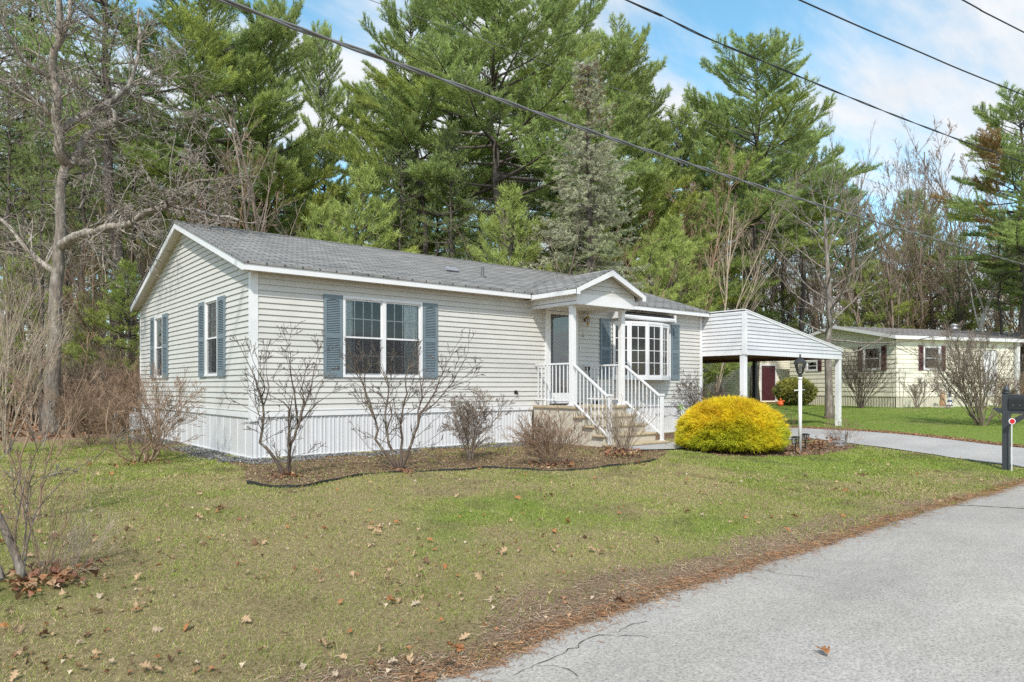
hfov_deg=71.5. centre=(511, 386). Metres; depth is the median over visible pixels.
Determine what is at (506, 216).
sapling
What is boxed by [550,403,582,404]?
doormat
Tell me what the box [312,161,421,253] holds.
young pine
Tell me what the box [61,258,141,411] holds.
young pine
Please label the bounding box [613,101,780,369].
white pine
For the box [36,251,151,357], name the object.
sapling
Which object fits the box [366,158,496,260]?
white pine
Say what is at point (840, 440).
planter box
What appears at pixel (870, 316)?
young pine
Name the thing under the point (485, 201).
white pine
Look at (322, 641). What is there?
fallen leaf
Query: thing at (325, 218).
bare tree
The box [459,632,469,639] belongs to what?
fallen leaf
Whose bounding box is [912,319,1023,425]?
shrub
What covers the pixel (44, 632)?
fallen leaf
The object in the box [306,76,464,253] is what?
white pine
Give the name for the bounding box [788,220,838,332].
white pine
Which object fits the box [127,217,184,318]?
bare tree
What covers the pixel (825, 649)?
fallen leaf
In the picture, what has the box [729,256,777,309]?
sapling
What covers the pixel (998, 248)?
white pine
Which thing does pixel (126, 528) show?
fallen leaf
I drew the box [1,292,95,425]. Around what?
sapling
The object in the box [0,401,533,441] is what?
woodland leaves
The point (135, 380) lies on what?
hedge bush
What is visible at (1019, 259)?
white pine
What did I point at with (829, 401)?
maple tree
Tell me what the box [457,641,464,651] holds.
fallen leaf
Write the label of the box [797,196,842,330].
white pine
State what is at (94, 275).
white pine
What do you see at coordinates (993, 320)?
sapling
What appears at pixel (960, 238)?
white pine
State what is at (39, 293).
sapling
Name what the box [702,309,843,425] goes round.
carport
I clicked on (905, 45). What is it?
overhead cable
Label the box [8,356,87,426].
hedge bush
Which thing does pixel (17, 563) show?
old shrub
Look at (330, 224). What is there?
sapling
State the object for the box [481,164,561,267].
white pine
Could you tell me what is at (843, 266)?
white pine
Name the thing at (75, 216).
white pine
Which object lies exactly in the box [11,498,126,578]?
shoots
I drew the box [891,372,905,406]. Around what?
twig tripod
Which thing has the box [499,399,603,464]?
dense shrub
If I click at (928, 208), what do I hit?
bare tree
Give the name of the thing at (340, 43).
overhead cable
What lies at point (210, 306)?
window
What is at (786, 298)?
sapling
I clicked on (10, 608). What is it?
fallen leaf
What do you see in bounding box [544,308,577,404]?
door
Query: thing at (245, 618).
fallen leaf
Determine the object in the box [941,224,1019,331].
bare tree
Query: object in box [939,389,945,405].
wooden figure
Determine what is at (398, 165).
white pine
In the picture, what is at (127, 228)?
white pine
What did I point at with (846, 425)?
wispy shrub
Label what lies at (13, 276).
bare tree
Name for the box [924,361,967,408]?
bare shrub
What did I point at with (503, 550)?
fallen leaf
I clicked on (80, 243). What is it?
white pine
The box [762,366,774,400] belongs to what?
door
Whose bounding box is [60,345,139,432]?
hedge bush
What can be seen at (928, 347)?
window
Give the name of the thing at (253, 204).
bare tree
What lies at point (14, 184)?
white pine
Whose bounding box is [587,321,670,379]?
bow window
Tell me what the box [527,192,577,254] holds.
white pine
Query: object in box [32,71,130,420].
white pine
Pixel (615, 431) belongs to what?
hydrangea
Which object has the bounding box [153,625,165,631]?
fallen leaf
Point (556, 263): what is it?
sapling
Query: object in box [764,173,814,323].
white pine
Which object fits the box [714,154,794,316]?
bare tree
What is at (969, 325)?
bare tree
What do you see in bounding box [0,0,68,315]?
white pine
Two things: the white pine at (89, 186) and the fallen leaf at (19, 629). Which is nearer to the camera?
the fallen leaf at (19, 629)
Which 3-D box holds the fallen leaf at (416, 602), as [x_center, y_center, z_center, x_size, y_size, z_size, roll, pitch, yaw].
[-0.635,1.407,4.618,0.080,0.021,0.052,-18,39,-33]
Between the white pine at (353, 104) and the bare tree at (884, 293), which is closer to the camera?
the white pine at (353, 104)
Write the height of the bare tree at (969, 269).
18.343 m
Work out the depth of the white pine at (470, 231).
37.80 m
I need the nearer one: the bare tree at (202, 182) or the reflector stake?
the reflector stake
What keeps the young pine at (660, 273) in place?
on the ground at (952, 425)
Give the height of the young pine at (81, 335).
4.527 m
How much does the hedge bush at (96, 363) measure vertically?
2.665 m
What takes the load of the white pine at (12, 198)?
on the ground at (952, 425)
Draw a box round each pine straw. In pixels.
[215,477,1022,681]
[341,479,1023,681]
[788,425,1023,447]
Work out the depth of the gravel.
12.61 m
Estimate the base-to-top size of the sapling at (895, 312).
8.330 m
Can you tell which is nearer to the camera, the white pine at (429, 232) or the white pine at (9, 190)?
the white pine at (9, 190)
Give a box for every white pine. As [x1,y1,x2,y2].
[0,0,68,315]
[0,0,101,417]
[0,61,56,421]
[0,74,36,408]
[0,138,54,400]
[0,146,136,309]
[0,151,20,262]
[0,188,36,391]
[1,133,55,315]
[2,107,86,273]
[3,0,231,418]
[11,77,72,430]
[20,136,103,376]
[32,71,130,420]
[44,175,109,293]
[62,94,102,303]
[63,130,190,337]
[70,0,306,230]
[71,61,166,331]
[71,121,131,349]
[73,158,208,273]
[74,193,101,333]
[92,64,174,361]
[114,23,345,268]
[150,0,355,244]
[249,193,289,233]
[266,19,372,244]
[287,189,314,229]
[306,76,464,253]
[323,0,499,254]
[350,0,656,264]
[357,0,531,258]
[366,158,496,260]
[375,134,431,250]
[384,188,459,255]
[403,148,469,256]
[415,126,484,259]
[444,176,494,262]
[447,157,495,262]
[455,195,512,263]
[465,0,656,271]
[479,166,556,330]
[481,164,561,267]
[503,156,555,326]
[508,10,718,286]
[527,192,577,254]
[558,153,641,270]
[570,82,745,301]
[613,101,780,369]
[671,26,883,400]
[685,104,805,396]
[736,104,860,332]
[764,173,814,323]
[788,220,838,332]
[795,182,896,323]
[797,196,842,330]
[831,229,883,326]
[865,187,962,327]
[929,81,1023,394]
[939,234,984,330]
[957,226,1005,325]
[959,209,1023,316]
[965,215,1022,318]
[978,214,1021,334]
[1006,198,1023,368]
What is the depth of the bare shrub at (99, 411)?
14.73 m
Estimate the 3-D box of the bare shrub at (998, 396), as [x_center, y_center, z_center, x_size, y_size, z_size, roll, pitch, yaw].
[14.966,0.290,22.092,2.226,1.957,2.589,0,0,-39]
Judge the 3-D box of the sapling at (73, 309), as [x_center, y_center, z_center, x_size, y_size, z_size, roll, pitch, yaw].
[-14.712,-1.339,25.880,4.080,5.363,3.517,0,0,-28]
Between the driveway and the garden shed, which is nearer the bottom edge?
the driveway
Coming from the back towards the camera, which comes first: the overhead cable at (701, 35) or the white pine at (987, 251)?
the white pine at (987, 251)
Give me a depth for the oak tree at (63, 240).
17.02 m
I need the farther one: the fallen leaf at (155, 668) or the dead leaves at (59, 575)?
the dead leaves at (59, 575)
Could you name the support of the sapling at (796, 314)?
on the ground at (952, 425)
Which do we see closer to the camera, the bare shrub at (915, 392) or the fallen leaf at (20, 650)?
the fallen leaf at (20, 650)
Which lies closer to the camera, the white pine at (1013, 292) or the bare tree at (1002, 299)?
the white pine at (1013, 292)
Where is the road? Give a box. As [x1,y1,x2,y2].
[426,483,1023,681]
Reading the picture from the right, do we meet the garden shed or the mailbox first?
the mailbox
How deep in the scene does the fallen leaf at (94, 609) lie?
4.32 m
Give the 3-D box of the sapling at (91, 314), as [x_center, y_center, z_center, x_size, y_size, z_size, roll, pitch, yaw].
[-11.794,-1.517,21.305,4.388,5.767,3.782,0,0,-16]
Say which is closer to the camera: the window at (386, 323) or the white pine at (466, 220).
the window at (386, 323)
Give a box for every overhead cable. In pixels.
[216,0,1023,264]
[371,0,951,209]
[625,0,1023,162]
[799,0,1023,95]
[962,0,1023,32]
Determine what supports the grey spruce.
on the ground at (952, 425)
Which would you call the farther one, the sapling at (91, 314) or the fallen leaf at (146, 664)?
the sapling at (91, 314)
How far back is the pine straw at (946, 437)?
18.03 m
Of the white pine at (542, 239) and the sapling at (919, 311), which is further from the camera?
the sapling at (919, 311)
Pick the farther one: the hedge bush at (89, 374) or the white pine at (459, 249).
the white pine at (459, 249)
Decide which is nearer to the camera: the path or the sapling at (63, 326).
the path
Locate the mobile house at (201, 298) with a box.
[129,220,709,457]
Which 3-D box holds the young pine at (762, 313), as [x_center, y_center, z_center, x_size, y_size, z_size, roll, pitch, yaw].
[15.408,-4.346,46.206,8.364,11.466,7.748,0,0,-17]
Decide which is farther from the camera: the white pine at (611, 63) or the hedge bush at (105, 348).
the white pine at (611, 63)
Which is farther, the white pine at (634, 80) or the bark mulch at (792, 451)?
the white pine at (634, 80)
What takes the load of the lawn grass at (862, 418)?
on the ground at (952, 425)
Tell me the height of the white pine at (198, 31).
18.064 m
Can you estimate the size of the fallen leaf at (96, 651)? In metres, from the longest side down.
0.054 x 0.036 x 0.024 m
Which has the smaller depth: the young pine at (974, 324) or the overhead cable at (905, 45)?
the overhead cable at (905, 45)
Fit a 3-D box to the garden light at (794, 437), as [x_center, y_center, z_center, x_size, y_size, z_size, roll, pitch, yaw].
[5.427,1.136,13.629,0.124,0.362,0.124,0,0,-39]
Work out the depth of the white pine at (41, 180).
19.51 m
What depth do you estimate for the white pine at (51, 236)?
26.86 m
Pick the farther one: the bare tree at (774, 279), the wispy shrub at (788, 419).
the bare tree at (774, 279)
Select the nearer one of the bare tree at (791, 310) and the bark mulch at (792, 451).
the bark mulch at (792, 451)
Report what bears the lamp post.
on the ground at (952, 425)
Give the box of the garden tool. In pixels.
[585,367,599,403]
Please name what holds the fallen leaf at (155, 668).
on the ground at (952, 425)
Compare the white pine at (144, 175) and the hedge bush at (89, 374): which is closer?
the hedge bush at (89, 374)
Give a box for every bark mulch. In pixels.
[142,432,675,484]
[685,441,856,456]
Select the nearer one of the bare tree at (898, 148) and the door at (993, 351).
the door at (993, 351)
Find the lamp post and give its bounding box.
[793,354,806,450]
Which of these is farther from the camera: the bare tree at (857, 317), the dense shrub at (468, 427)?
the bare tree at (857, 317)
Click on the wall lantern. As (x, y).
(585, 319)
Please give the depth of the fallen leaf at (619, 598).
4.70 m
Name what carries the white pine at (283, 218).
on the ground at (952, 425)
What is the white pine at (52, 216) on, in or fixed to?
on the ground at (952, 425)
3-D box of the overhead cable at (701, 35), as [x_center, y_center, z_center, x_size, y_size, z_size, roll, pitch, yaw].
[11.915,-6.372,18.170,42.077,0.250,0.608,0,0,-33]
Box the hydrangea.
[585,388,656,453]
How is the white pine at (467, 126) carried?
on the ground at (952, 425)
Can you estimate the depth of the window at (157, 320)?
16.93 m
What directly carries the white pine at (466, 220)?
on the ground at (952, 425)
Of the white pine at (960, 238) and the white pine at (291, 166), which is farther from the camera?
the white pine at (960, 238)
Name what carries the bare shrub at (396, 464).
on the ground at (952, 425)
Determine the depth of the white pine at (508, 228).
36.36 m
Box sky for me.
[0,0,1023,381]
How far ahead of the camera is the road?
4.32 m
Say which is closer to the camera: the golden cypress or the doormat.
the golden cypress
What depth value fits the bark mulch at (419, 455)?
11.54 m
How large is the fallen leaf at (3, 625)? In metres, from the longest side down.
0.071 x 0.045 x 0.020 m
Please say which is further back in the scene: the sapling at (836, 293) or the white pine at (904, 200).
the white pine at (904, 200)
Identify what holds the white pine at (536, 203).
on the ground at (952, 425)
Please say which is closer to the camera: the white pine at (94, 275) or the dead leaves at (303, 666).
the dead leaves at (303, 666)
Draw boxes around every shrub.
[0,256,79,453]
[0,277,70,423]
[0,398,132,581]
[38,377,142,444]
[55,363,206,465]
[124,362,191,455]
[216,320,348,474]
[336,324,485,469]
[432,385,516,459]
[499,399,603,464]
[655,369,746,421]
[777,407,795,430]
[819,336,905,407]
[823,414,863,445]
[900,375,939,407]
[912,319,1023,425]
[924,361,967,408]
[958,366,1023,421]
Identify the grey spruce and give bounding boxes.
[514,56,653,412]
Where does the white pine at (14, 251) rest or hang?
on the ground at (952, 425)
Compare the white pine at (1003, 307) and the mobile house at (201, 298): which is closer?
the mobile house at (201, 298)
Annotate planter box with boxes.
[830,433,846,445]
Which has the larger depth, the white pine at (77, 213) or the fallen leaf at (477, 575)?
the white pine at (77, 213)
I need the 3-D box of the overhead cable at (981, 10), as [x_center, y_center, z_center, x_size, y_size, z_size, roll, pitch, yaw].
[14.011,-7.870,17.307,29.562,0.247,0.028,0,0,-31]
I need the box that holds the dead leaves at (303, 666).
[0,466,994,674]
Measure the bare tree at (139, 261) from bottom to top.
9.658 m
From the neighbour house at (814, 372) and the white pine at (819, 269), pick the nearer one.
the neighbour house at (814, 372)
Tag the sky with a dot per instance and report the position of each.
(853, 61)
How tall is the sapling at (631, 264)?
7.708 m
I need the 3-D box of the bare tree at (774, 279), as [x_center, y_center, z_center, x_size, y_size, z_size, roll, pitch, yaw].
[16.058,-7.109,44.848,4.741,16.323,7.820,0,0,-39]
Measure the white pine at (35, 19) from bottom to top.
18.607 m
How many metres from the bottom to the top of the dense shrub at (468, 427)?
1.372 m
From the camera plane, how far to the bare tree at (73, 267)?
30.98 m
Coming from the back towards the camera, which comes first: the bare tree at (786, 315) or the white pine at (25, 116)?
the bare tree at (786, 315)
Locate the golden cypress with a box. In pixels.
[674,393,794,453]
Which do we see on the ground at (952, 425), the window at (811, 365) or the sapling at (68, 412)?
the sapling at (68, 412)
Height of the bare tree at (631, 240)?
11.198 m
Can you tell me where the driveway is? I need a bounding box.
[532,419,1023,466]
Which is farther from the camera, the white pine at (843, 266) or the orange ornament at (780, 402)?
the white pine at (843, 266)
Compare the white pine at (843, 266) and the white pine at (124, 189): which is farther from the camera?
the white pine at (843, 266)
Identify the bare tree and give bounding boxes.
[0,208,38,404]
[22,204,111,412]
[75,172,172,365]
[93,208,187,328]
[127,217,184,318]
[164,133,240,226]
[182,73,285,231]
[183,132,298,232]
[197,91,302,235]
[263,198,361,241]
[580,213,647,274]
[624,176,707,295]
[664,140,775,310]
[674,219,734,300]
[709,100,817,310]
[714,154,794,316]
[726,163,805,319]
[731,124,821,323]
[760,160,848,332]
[763,221,825,332]
[770,193,853,333]
[798,245,874,327]
[800,108,879,326]
[831,119,941,326]
[839,120,957,328]
[852,204,917,326]
[868,122,949,328]
[874,198,948,329]
[893,185,993,329]
[908,118,988,330]
[909,199,1008,331]
[921,95,1012,329]
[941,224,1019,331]
[959,129,1022,332]
[963,205,1020,332]
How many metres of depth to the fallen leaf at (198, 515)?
6.75 m
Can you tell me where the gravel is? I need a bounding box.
[111,434,542,464]
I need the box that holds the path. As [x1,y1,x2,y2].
[627,436,805,449]
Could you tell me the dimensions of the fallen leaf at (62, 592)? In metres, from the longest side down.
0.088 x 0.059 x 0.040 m
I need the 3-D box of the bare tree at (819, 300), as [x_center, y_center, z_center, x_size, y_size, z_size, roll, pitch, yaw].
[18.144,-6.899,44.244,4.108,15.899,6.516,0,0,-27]
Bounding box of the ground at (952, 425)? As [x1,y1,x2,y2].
[0,403,1023,681]
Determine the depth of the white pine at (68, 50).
22.17 m
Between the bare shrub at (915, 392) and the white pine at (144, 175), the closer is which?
the bare shrub at (915, 392)
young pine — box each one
[0,232,99,420]
[35,291,109,423]
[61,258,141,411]
[292,200,354,317]
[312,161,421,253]
[439,180,572,381]
[625,231,701,310]
[633,213,759,397]
[719,249,816,329]
[820,259,921,329]
[863,212,1014,331]
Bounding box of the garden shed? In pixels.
[704,361,789,403]
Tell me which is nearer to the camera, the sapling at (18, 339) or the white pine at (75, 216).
the sapling at (18, 339)
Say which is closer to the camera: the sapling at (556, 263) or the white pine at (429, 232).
the sapling at (556, 263)
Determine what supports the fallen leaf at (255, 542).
on the ground at (952, 425)
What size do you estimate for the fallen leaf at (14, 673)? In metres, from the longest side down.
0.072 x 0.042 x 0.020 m
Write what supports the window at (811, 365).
in the neighbour house at (814, 372)
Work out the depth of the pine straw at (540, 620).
4.62 m
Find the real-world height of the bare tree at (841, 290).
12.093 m
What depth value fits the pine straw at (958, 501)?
5.02 m
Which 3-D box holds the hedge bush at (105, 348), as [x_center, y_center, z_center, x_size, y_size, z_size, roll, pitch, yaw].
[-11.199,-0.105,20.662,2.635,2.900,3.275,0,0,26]
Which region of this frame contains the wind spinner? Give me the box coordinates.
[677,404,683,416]
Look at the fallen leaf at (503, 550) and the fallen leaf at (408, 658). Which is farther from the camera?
the fallen leaf at (503, 550)
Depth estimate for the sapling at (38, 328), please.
23.44 m
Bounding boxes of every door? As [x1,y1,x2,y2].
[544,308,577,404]
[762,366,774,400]
[982,350,996,395]
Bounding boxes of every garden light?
[791,436,799,451]
[802,433,809,448]
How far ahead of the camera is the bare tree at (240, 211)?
22.70 m
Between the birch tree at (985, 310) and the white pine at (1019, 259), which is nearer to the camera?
the white pine at (1019, 259)
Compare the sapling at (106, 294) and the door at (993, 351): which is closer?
the sapling at (106, 294)
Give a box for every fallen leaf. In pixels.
[0,621,9,627]
[4,605,13,612]
[9,670,18,681]
[11,623,25,634]
[16,645,28,654]
[37,627,49,635]
[59,588,68,594]
[75,662,86,666]
[89,606,103,611]
[92,648,100,653]
[123,523,131,530]
[137,659,152,669]
[151,664,161,670]
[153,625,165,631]
[192,512,202,518]
[241,614,250,622]
[250,538,257,545]
[316,638,327,646]
[372,526,380,533]
[401,652,413,663]
[411,600,419,605]
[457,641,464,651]
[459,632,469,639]
[475,572,481,579]
[499,546,507,554]
[614,595,624,602]
[815,645,829,653]
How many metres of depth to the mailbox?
12.13 m
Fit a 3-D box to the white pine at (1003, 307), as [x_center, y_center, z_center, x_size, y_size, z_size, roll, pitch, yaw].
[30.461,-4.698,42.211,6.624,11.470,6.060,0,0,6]
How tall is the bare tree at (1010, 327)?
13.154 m
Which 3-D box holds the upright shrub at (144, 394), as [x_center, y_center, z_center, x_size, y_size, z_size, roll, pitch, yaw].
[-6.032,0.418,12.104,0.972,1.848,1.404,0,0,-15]
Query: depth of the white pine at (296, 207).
33.94 m
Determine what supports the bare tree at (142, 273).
on the ground at (952, 425)
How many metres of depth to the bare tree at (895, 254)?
51.71 m
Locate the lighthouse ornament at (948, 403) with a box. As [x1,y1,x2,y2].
[946,391,952,405]
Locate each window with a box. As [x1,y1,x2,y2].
[154,315,190,377]
[204,297,247,376]
[343,296,422,377]
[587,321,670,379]
[806,360,817,370]
[863,346,880,370]
[924,345,940,369]
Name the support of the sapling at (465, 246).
on the ground at (952, 425)
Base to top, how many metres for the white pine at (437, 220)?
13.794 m
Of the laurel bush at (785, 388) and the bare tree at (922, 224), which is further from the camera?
the bare tree at (922, 224)
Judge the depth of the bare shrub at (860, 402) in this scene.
30.23 m
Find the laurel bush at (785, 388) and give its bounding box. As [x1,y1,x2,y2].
[771,376,818,405]
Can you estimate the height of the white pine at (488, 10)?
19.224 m
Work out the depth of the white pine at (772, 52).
34.49 m
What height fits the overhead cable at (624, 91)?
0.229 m
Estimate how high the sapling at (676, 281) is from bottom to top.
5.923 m
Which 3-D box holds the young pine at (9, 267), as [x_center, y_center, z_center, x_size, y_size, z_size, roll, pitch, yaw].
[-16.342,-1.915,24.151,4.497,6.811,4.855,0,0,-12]
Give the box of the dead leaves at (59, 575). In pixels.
[0,435,839,599]
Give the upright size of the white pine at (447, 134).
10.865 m
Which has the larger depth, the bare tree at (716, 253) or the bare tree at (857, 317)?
the bare tree at (857, 317)
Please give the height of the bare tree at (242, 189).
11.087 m
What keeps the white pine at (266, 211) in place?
on the ground at (952, 425)
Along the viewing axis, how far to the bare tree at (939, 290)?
44.78 m
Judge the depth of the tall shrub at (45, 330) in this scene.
12.79 m
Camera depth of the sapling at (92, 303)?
21.43 m
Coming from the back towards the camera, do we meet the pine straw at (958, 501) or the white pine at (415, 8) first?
the white pine at (415, 8)
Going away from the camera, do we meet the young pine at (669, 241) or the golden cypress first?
the golden cypress
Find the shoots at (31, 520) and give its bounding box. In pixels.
[0,421,99,580]
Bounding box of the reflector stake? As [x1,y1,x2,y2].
[1008,418,1015,470]
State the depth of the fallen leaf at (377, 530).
6.41 m
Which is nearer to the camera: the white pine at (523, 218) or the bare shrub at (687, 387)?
the bare shrub at (687, 387)
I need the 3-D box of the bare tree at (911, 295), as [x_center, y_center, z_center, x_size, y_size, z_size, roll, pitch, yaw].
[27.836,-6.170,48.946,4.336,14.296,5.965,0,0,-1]
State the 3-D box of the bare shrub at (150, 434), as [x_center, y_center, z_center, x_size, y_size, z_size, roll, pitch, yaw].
[-5.962,0.479,11.725,1.737,1.750,2.578,0,0,-4]
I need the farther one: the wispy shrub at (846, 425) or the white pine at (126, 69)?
the white pine at (126, 69)
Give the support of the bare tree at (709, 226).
on the ground at (952, 425)
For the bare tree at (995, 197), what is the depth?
48.46 m
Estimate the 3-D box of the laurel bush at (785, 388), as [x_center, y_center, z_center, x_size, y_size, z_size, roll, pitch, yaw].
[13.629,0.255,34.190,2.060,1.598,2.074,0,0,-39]
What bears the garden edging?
on the ground at (952, 425)
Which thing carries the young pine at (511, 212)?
on the ground at (952, 425)
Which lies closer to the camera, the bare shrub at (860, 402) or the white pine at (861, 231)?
the bare shrub at (860, 402)
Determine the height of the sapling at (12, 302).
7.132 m
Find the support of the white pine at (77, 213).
on the ground at (952, 425)
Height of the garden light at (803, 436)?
0.362 m
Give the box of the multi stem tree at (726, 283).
[700,153,812,392]
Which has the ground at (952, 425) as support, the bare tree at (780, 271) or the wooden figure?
the bare tree at (780, 271)
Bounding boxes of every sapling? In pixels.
[0,193,110,408]
[0,217,112,365]
[0,329,102,520]
[1,272,132,376]
[1,283,39,404]
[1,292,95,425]
[12,269,107,415]
[14,186,159,361]
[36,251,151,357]
[42,246,134,375]
[48,282,137,350]
[269,212,438,254]
[435,225,542,335]
[466,209,598,372]
[520,204,645,363]
[566,225,680,298]
[652,259,690,301]
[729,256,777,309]
[757,248,825,333]
[760,303,816,332]
[798,258,910,332]
[850,241,976,329]
[861,283,929,328]
[948,279,1015,330]
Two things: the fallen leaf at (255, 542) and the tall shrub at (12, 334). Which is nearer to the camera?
the fallen leaf at (255, 542)
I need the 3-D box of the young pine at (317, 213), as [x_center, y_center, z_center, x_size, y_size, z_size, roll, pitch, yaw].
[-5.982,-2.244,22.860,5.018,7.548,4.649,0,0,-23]
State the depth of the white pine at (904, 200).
59.29 m
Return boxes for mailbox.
[993,385,1023,469]
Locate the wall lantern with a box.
[584,316,589,325]
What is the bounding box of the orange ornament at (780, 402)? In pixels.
[777,398,784,405]
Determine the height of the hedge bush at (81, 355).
2.238 m
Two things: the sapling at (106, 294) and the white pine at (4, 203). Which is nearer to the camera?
the sapling at (106, 294)
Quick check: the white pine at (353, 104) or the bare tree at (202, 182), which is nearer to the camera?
the bare tree at (202, 182)
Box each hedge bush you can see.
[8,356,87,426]
[33,355,137,433]
[36,353,123,434]
[38,342,138,425]
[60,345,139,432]
[68,332,138,425]
[68,344,146,432]
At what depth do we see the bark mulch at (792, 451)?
13.66 m
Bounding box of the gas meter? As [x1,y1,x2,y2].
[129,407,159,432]
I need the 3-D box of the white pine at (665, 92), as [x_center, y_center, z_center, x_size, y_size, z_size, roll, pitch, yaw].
[7.016,-7.500,36.683,9.254,17.588,10.160,0,0,43]
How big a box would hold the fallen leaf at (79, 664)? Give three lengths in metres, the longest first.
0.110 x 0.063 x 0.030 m
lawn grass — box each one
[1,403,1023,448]
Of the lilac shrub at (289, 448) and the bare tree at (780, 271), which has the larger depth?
the bare tree at (780, 271)
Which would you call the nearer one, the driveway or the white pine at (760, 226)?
the driveway
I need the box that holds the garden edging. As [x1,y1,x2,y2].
[247,458,655,487]
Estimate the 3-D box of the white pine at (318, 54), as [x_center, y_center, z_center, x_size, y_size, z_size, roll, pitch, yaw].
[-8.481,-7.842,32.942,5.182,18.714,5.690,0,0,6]
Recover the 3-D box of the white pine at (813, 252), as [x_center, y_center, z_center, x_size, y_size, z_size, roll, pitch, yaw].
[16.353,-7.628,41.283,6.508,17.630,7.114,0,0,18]
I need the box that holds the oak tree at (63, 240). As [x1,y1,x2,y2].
[0,0,266,436]
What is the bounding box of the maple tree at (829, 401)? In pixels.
[750,155,961,418]
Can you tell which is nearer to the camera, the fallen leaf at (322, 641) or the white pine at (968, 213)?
the fallen leaf at (322, 641)
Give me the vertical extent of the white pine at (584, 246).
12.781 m
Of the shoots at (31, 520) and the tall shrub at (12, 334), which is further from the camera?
the tall shrub at (12, 334)
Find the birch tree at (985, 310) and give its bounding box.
[951,243,1016,330]
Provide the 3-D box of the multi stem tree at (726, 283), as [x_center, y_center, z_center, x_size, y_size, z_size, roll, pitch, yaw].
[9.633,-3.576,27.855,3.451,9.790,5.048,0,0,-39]
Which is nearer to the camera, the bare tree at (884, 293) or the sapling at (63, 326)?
the sapling at (63, 326)
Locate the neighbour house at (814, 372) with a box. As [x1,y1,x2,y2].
[790,323,1022,406]
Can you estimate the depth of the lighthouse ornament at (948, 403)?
31.18 m

